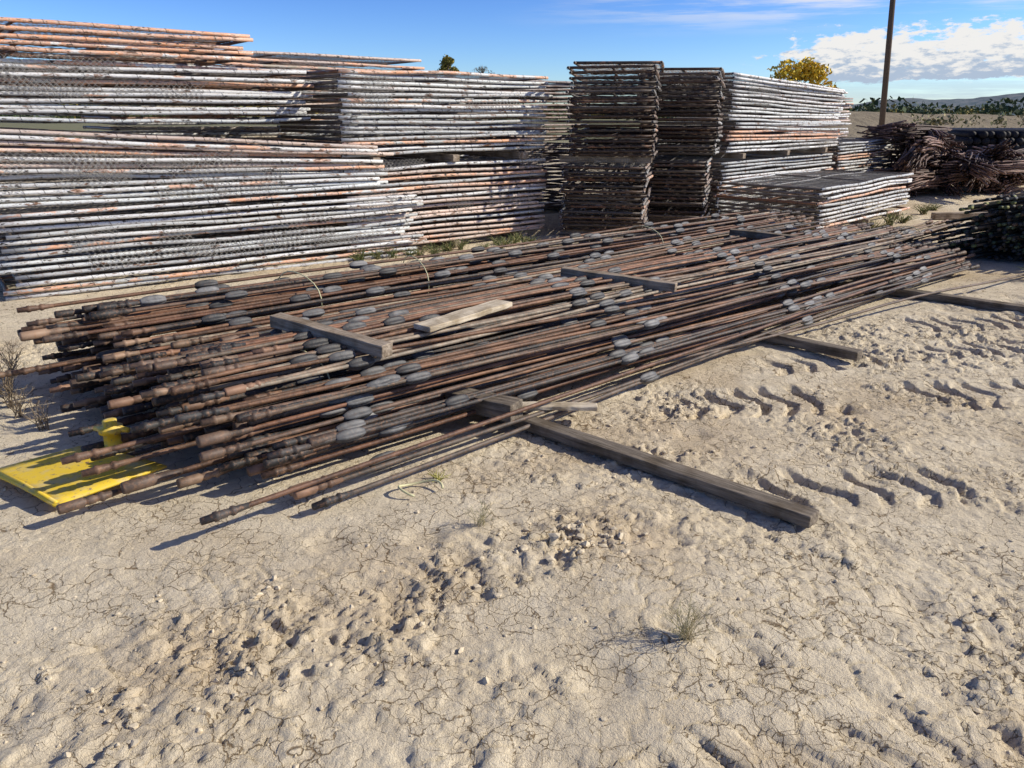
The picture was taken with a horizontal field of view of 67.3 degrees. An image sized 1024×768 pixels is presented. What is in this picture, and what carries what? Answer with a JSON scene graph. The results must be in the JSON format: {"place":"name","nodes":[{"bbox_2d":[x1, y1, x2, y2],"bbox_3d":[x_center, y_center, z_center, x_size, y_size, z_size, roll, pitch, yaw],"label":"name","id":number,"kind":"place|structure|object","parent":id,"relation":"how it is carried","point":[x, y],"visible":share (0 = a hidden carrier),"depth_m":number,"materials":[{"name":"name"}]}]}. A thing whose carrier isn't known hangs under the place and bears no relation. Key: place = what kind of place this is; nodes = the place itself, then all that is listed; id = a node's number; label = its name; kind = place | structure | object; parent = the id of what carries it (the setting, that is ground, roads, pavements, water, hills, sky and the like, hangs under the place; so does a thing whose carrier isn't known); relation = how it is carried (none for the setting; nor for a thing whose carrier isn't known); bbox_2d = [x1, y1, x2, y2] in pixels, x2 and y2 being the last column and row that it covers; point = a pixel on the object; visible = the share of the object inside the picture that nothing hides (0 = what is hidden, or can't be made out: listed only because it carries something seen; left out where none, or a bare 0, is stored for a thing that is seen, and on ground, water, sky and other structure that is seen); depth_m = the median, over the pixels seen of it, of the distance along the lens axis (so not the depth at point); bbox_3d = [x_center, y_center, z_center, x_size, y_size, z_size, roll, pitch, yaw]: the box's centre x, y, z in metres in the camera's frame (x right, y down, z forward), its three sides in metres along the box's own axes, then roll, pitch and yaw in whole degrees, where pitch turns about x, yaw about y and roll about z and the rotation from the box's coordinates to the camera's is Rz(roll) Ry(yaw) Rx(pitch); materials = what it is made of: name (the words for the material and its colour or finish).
{"place":"outdoors","nodes":[
{"label":"outdoors","id":0,"kind":"place"},
{"bbox_2d":[0,104,1014,115],"bbox_3d":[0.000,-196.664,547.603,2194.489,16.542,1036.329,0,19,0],"label":"distant hills","id":1,"kind":"structure","parent":0,"point":[97,105],"depth_m":818.96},
{"bbox_2d":[0,116,1023,767],"bbox_3d":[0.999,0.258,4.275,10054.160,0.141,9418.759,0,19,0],"label":"ground","id":2,"kind":"structure","parent":0,"point":[784,664],"depth_m":2.87,"materials":[{"name":"soil"}]},
{"bbox_2d":[0,356,18,408],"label":"dead weed","id":3,"kind":"object","parent":2,"relation":"on","point":[8,390],"visible":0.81,"depth_m":4.56,"materials":[{"name":"beige plant"}]},
{"bbox_2d":[0,350,20,393],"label":"dead weed","id":4,"kind":"object","parent":2,"relation":"on","point":[10,381],"visible":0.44,"depth_m":4.80,"materials":[{"name":"beige plant"}]},
{"bbox_2d":[0,338,24,369],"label":"dead weed","id":5,"kind":"object","parent":2,"relation":"on","point":[10,360],"visible":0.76,"depth_m":5.13,"materials":[{"name":"beige plant"}]},
{"bbox_2d":[1,384,34,418],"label":"dead weed","id":6,"kind":"object","parent":2,"relation":"on","point":[18,405],"visible":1,"depth_m":4.43,"materials":[{"name":"beige plant"}]},
{"bbox_2d":[18,394,53,430],"bbox_3d":[-2.626,0.162,4.252,0.198,0.203,0.182,0,19,0],"label":"dead weed","id":7,"kind":"object","parent":2,"relation":"on","point":[40,419],"visible":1,"depth_m":4.26,"materials":[{"name":"beige plant"}]},
{"bbox_2d":[0,418,166,507],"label":"yellow base plate","id":8,"kind":"object","parent":2,"relation":"on","point":[51,480],"visible":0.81,"depth_m":3.62,"materials":[{"name":"paint"}]},
{"bbox_2d":[0,17,426,300],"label":"fence panel stack","id":9,"kind":"object","parent":2,"relation":"on","point":[184,184],"visible":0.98,"depth_m":8.02,"materials":[{"name":"grey metal"}]},
{"bbox_2d":[81,43,428,245],"bbox_3d":[-3.631,-3.489,11.260,4.586,2.443,2.044,-14,24,-35],"label":"fence panel stack","id":10,"kind":"object","parent":2,"relation":"on","point":[265,60],"visible":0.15,"depth_m":10.42,"materials":[{"name":"grey metal"}]},
{"bbox_2d":[348,254,368,260],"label":"grass tuft","id":11,"kind":"object","parent":2,"relation":"on","point":[357,258],"visible":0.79,"depth_m":9.06,"materials":[{"name":"green plant"}]},
{"bbox_2d":[351,248,372,259],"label":"grass tuft","id":12,"kind":"object","parent":2,"relation":"on","point":[363,253],"visible":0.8,"depth_m":9.10,"materials":[{"name":"green plant"}]},
{"bbox_2d":[367,248,384,258],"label":"grass tuft","id":13,"kind":"object","parent":2,"relation":"on","point":[378,254],"visible":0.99,"depth_m":9.21,"materials":[{"name":"green plant"}]},
{"bbox_2d":[383,246,399,257],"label":"grass tuft","id":14,"kind":"object","parent":2,"relation":"on","point":[392,251],"visible":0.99,"depth_m":9.29,"materials":[{"name":"green plant"}]},
{"bbox_2d":[400,249,420,255],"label":"grass tuft","id":15,"kind":"object","parent":2,"relation":"on","point":[407,253],"visible":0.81,"depth_m":9.47,"materials":[{"name":"green plant"}]},
{"bbox_2d":[273,69,552,255],"bbox_3d":[-1.301,-3.047,10.434,3.436,2.155,1.921,-15,24,-37],"label":"fence panel stack","id":16,"kind":"object","parent":2,"relation":"on","point":[415,143],"visible":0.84,"depth_m":9.91,"materials":[{"name":"grey metal"}]},
{"bbox_2d":[409,247,429,255],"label":"grass tuft","id":17,"kind":"object","parent":2,"relation":"on","point":[418,253],"visible":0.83,"depth_m":9.43,"materials":[{"name":"green plant"}]},
{"bbox_2d":[422,241,442,253],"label":"grass tuft","id":18,"kind":"object","parent":2,"relation":"on","point":[431,247],"visible":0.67,"depth_m":9.50,"materials":[{"name":"green plant"}]},
{"bbox_2d":[424,245,443,256],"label":"grass tuft","id":19,"kind":"object","parent":2,"relation":"on","point":[436,251],"visible":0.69,"depth_m":9.44,"materials":[{"name":"green plant"}]},
{"bbox_2d":[426,469,450,482],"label":"dry weed","id":20,"kind":"object","parent":2,"relation":"on","point":[437,478],"visible":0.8,"depth_m":3.66,"materials":[{"name":"green plant"}]},
{"bbox_2d":[437,55,458,70],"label":"autumn tree","id":21,"kind":"object","parent":2,"relation":"on","point":[447,62],"visible":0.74,"depth_m":65.60,"materials":[{"name":"green plant"}]},
{"bbox_2d":[442,239,459,251],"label":"grass tuft","id":22,"kind":"object","parent":2,"relation":"on","point":[449,246],"visible":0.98,"depth_m":9.82,"materials":[{"name":"green plant"}]},
{"bbox_2d":[453,238,469,249],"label":"grass tuft","id":23,"kind":"object","parent":2,"relation":"on","point":[461,245],"visible":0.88,"depth_m":9.92,"materials":[{"name":"green plant"}]},
{"bbox_2d":[459,500,498,526],"bbox_3d":[-0.134,0.543,3.216,0.172,0.111,0.162,0,19,0],"label":"dry weed","id":24,"kind":"object","parent":2,"relation":"on","point":[480,520],"visible":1,"depth_m":3.22,"materials":[{"name":"beige plant"}]},
{"bbox_2d":[473,66,494,76],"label":"bare tree","id":25,"kind":"object","parent":2,"relation":"on","point":[482,70],"visible":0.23,"depth_m":67.44,"materials":[{"name":"green plant"}]},
{"bbox_2d":[382,80,586,220],"bbox_3d":[-0.511,-4.117,13.419,3.363,2.201,1.911,-15,24,-37],"label":"fence panel stack","id":26,"kind":"object","parent":2,"relation":"on","point":[550,151],"visible":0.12,"depth_m":13.25,"materials":[{"name":"grey metal"}]},
{"bbox_2d":[489,236,503,242],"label":"grass tuft","id":27,"kind":"object","parent":2,"relation":"on","point":[495,241],"visible":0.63,"depth_m":10.34,"materials":[{"name":"green plant"}]},
{"bbox_2d":[493,238,507,248],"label":"grass tuft","id":28,"kind":"object","parent":2,"relation":"on","point":[498,244],"visible":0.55,"depth_m":9.95,"materials":[{"name":"green plant"}]},
{"bbox_2d":[498,235,518,244],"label":"grass tuft","id":29,"kind":"object","parent":2,"relation":"on","point":[505,242],"visible":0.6,"depth_m":10.24,"materials":[{"name":"green plant"}]},
{"bbox_2d":[0,209,1023,525],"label":"steel rod pile","id":30,"kind":"object","parent":2,"relation":"on","point":[214,353],"visible":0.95,"depth_m":4.91,"materials":[{"name":"brown metal"}]},
{"bbox_2d":[270,312,392,358],"bbox_3d":[-1.051,-0.284,4.403,0.899,0.079,0.095,15,24,30],"label":"dunnage timber","id":31,"kind":"object","parent":30,"relation":"on","point":[365,344],"visible":0.91,"depth_m":4.33,"materials":[{"name":"wood"}]},
{"bbox_2d":[414,299,511,332],"bbox_3d":[-0.291,-0.439,4.870,0.150,0.040,0.816,14,24,34],"label":"dunnage plank","id":32,"kind":"object","parent":30,"relation":"on","point":[458,317],"visible":1,"depth_m":4.80,"materials":[{"name":"beige wood"}]},
{"bbox_2d":[523,401,597,410],"bbox_3d":[0.250,0.125,4.332,0.460,0.031,0.085,1,19,2],"label":"dunnage plank","id":33,"kind":"object","parent":30,"relation":"on","point":[575,406],"visible":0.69,"depth_m":4.30,"materials":[{"name":"grey wood"}]},
{"bbox_2d":[560,266,677,291],"bbox_3d":[0.826,-0.820,6.019,0.924,0.075,0.093,11,22,21],"label":"dunnage timber","id":34,"kind":"object","parent":30,"relation":"on","point":[648,283],"visible":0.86,"depth_m":5.96,"materials":[{"name":"wood"}]},
{"bbox_2d":[729,228,830,245],"bbox_3d":[2.967,-1.629,8.538,1.076,0.075,0.110,11,22,17],"label":"dunnage timber","id":35,"kind":"object","parent":30,"relation":"on","point":[751,234],"visible":0.67,"depth_m":8.56,"materials":[{"name":"brown wood"}]},
{"bbox_2d":[0,293,1023,767],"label":"dirt clods","id":36,"kind":"object","parent":2,"relation":"on","point":[420,623],"visible":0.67,"depth_m":2.82,"materials":[{"name":"beige soil"}]},
{"bbox_2d":[0,96,1023,119],"bbox_3d":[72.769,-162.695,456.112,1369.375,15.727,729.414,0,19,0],"label":"distant trees","id":37,"kind":"object","parent":2,"relation":"on","point":[1001,107],"visible":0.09,"depth_m":250.16,"materials":[{"name":"green plant"}]},
{"bbox_2d":[507,233,521,242],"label":"grass tuft","id":38,"kind":"object","parent":2,"relation":"on","point":[516,238],"visible":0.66,"depth_m":10.34,"materials":[{"name":"green plant"}]},
{"bbox_2d":[518,236,530,244],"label":"grass tuft","id":39,"kind":"object","parent":2,"relation":"on","point":[521,240],"visible":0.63,"depth_m":10.30,"materials":[{"name":"green plant"}]},
{"bbox_2d":[558,61,663,234],"bbox_3d":[1.504,-3.494,11.455,1.366,2.310,3.044,4,20,10],"label":"fence panel stack","id":40,"kind":"object","parent":2,"relation":"on","point":[621,153],"visible":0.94,"depth_m":10.58,"materials":[{"name":"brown metal"}]},
{"bbox_2d":[420,387,818,527],"bbox_3d":[-0.398,0.064,4.689,4.539,0.061,0.108,17,25,40],"label":"dunnage timber","id":41,"kind":"object","parent":2,"relation":"on","point":[763,502],"visible":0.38,"depth_m":3.62,"materials":[{"name":"brown wood"}]},
{"bbox_2d":[445,387,522,421],"bbox_3d":[-0.159,0.108,4.290,0.437,0.105,0.137,12,22,30],"label":"dunnage block","id":42,"kind":"object","parent":41,"relation":"on","point":[494,406],"depth_m":4.21,"materials":[{"name":"grey wood"}]},
{"bbox_2d":[626,67,725,223],"bbox_3d":[2.722,-3.927,12.706,1.470,2.299,2.821,5,20,15],"label":"fence panel stack","id":43,"kind":"object","parent":2,"relation":"on","point":[671,159],"visible":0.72,"depth_m":11.67,"materials":[{"name":"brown metal"}]},
{"bbox_2d":[659,591,718,642],"bbox_3d":[0.579,0.765,2.494,0.181,0.171,0.193,8,21,22],"label":"dry weed","id":44,"kind":"object","parent":2,"relation":"on","point":[684,631],"visible":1,"depth_m":2.49,"materials":[{"name":"beige plant"}]},
{"bbox_2d":[635,72,848,213],"bbox_3d":[4.349,-4.555,14.540,2.023,2.287,4.792,18,26,41],"label":"fence panel stack","id":45,"kind":"object","parent":2,"relation":"on","point":[771,98],"visible":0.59,"depth_m":13.62,"materials":[{"name":"grey metal"}]},
{"bbox_2d":[690,319,862,360],"bbox_3d":[1.198,-0.626,6.644,0.105,0.070,3.603,-18,26,-41],"label":"dunnage timber","id":46,"kind":"object","parent":2,"relation":"on","point":[845,352],"visible":0.25,"depth_m":5.62,"materials":[{"name":"wood"}]},
{"bbox_2d":[701,98,853,176],"bbox_3d":[6.717,-6.141,19.396,2.079,2.070,4.686,18,26,41],"label":"fence panel stack","id":47,"kind":"object","parent":2,"relation":"on","point":[846,105],"visible":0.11,"depth_m":19.16,"materials":[{"name":"grey metal"}]},
{"bbox_2d":[767,56,845,102],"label":"yellow autumn tree","id":48,"kind":"object","parent":2,"relation":"on","point":[801,70],"visible":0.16,"depth_m":68.80,"materials":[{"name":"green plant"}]},
{"bbox_2d":[713,169,913,229],"bbox_3d":[5.043,-3.071,12.682,1.752,0.714,3.951,18,26,41],"label":"fence panel stack","id":49,"kind":"object","parent":2,"relation":"on","point":[819,195],"visible":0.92,"depth_m":12.02,"materials":[{"name":"grey metal"}]},
{"bbox_2d":[609,111,1023,149],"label":"dirt berm","id":50,"kind":"structure","parent":2,"relation":"on","point":[863,118],"depth_m":44.65,"materials":[{"name":"beige soil"}]},
{"bbox_2d":[900,113,1023,127],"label":"berm scrub","id":51,"kind":"object","parent":50,"relation":"on","point":[938,120],"visible":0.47,"depth_m":43.00,"materials":[{"name":"green plant"}]},
{"bbox_2d":[778,137,899,189],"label":"fence panel stack","id":52,"kind":"object","parent":2,"relation":"on","point":[845,147],"visible":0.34,"depth_m":16.68,"materials":[{"name":"grey metal"}]},
{"bbox_2d":[862,219,889,231],"bbox_3d":[5.381,-2.357,11.462,0.446,0.191,0.368,0,19,0],"label":"grass tuft","id":53,"kind":"object","parent":2,"relation":"on","point":[872,226],"visible":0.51,"depth_m":11.45,"materials":[{"name":"green plant"}]},
{"bbox_2d":[877,0,895,153],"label":"utility pole","id":54,"kind":"object","parent":2,"relation":"on","point":[884,93],"visible":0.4,"depth_m":33.21,"materials":[{"name":"brown wood"}]},
{"bbox_2d":[879,210,902,225],"bbox_3d":[5.916,-2.597,12.027,0.298,0.269,0.385,0,19,0],"label":"grass tuft","id":55,"kind":"object","parent":2,"relation":"on","point":[891,220],"visible":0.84,"depth_m":12.00,"materials":[{"name":"green plant"}]},
{"bbox_2d":[885,212,917,222],"bbox_3d":[6.322,-2.696,12.438,0.355,0.187,0.453,-14,24,-34],"label":"grass tuft","id":56,"kind":"object","parent":2,"relation":"on","point":[901,219],"visible":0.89,"depth_m":12.38,"materials":[{"name":"green plant"}]},
{"bbox_2d":[913,200,936,214],"bbox_3d":[7.207,-3.083,13.456,0.375,0.243,0.420,10,21,25],"label":"grass tuft","id":57,"kind":"object","parent":2,"relation":"on","point":[928,208],"visible":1,"depth_m":13.43,"materials":[{"name":"green plant"}]},
{"bbox_2d":[831,280,1023,313],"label":"dunnage timber","id":58,"kind":"object","parent":2,"relation":"on","point":[968,301],"visible":0.22,"depth_m":7.01,"materials":[{"name":"wood"}]},
{"bbox_2d":[921,203,946,210],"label":"grass tuft","id":59,"kind":"object","parent":2,"relation":"on","point":[935,208],"visible":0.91,"depth_m":14.01,"materials":[{"name":"green plant"}]},
{"bbox_2d":[856,120,1023,197],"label":"rusty bar pile","id":60,"kind":"object","parent":2,"relation":"on","point":[928,157],"visible":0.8,"depth_m":16.50,"materials":[{"name":"metal"}]},
{"bbox_2d":[931,212,986,218],"bbox_3d":[7.750,-2.812,12.842,1.503,0.106,0.127,-1,19,-4],"label":"loose timber","id":61,"kind":"object","parent":2,"relation":"on","point":[947,215],"visible":0.47,"depth_m":12.76,"materials":[{"name":"brown wood"}]},
{"bbox_2d":[931,193,1023,260],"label":"capped rod bundle","id":62,"kind":"object","parent":2,"relation":"on","point":[1004,230],"visible":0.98,"depth_m":9.15,"materials":[{"name":"metal"}]},
{"bbox_2d":[947,128,1023,179],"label":"black pipe stack","id":63,"kind":"object","parent":2,"relation":"on","point":[969,138],"visible":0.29,"depth_m":19.36,"materials":[{"name":"metal"}]},
{"bbox_2d":[0,0,1023,103],"label":"sky","id":64,"kind":"structure","parent":0,"point":[941,49],"materials":[{"name":"blue"}]},
{"bbox_2d":[36,93,1023,110],"bbox_3d":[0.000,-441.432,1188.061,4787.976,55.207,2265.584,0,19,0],"label":"distant hills","id":65,"kind":"structure","parent":0,"point":[978,101],"depth_m":1769.20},
{"bbox_2d":[941,237,969,254],"bbox_3d":[5.593,-1.725,9.593,0.398,0.230,0.401,-9,21,-23],"label":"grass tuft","id":66,"kind":"object","parent":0,"point":[961,246],"visible":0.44,"depth_m":9.56,"materials":[{"name":"green plant"}]}
]}

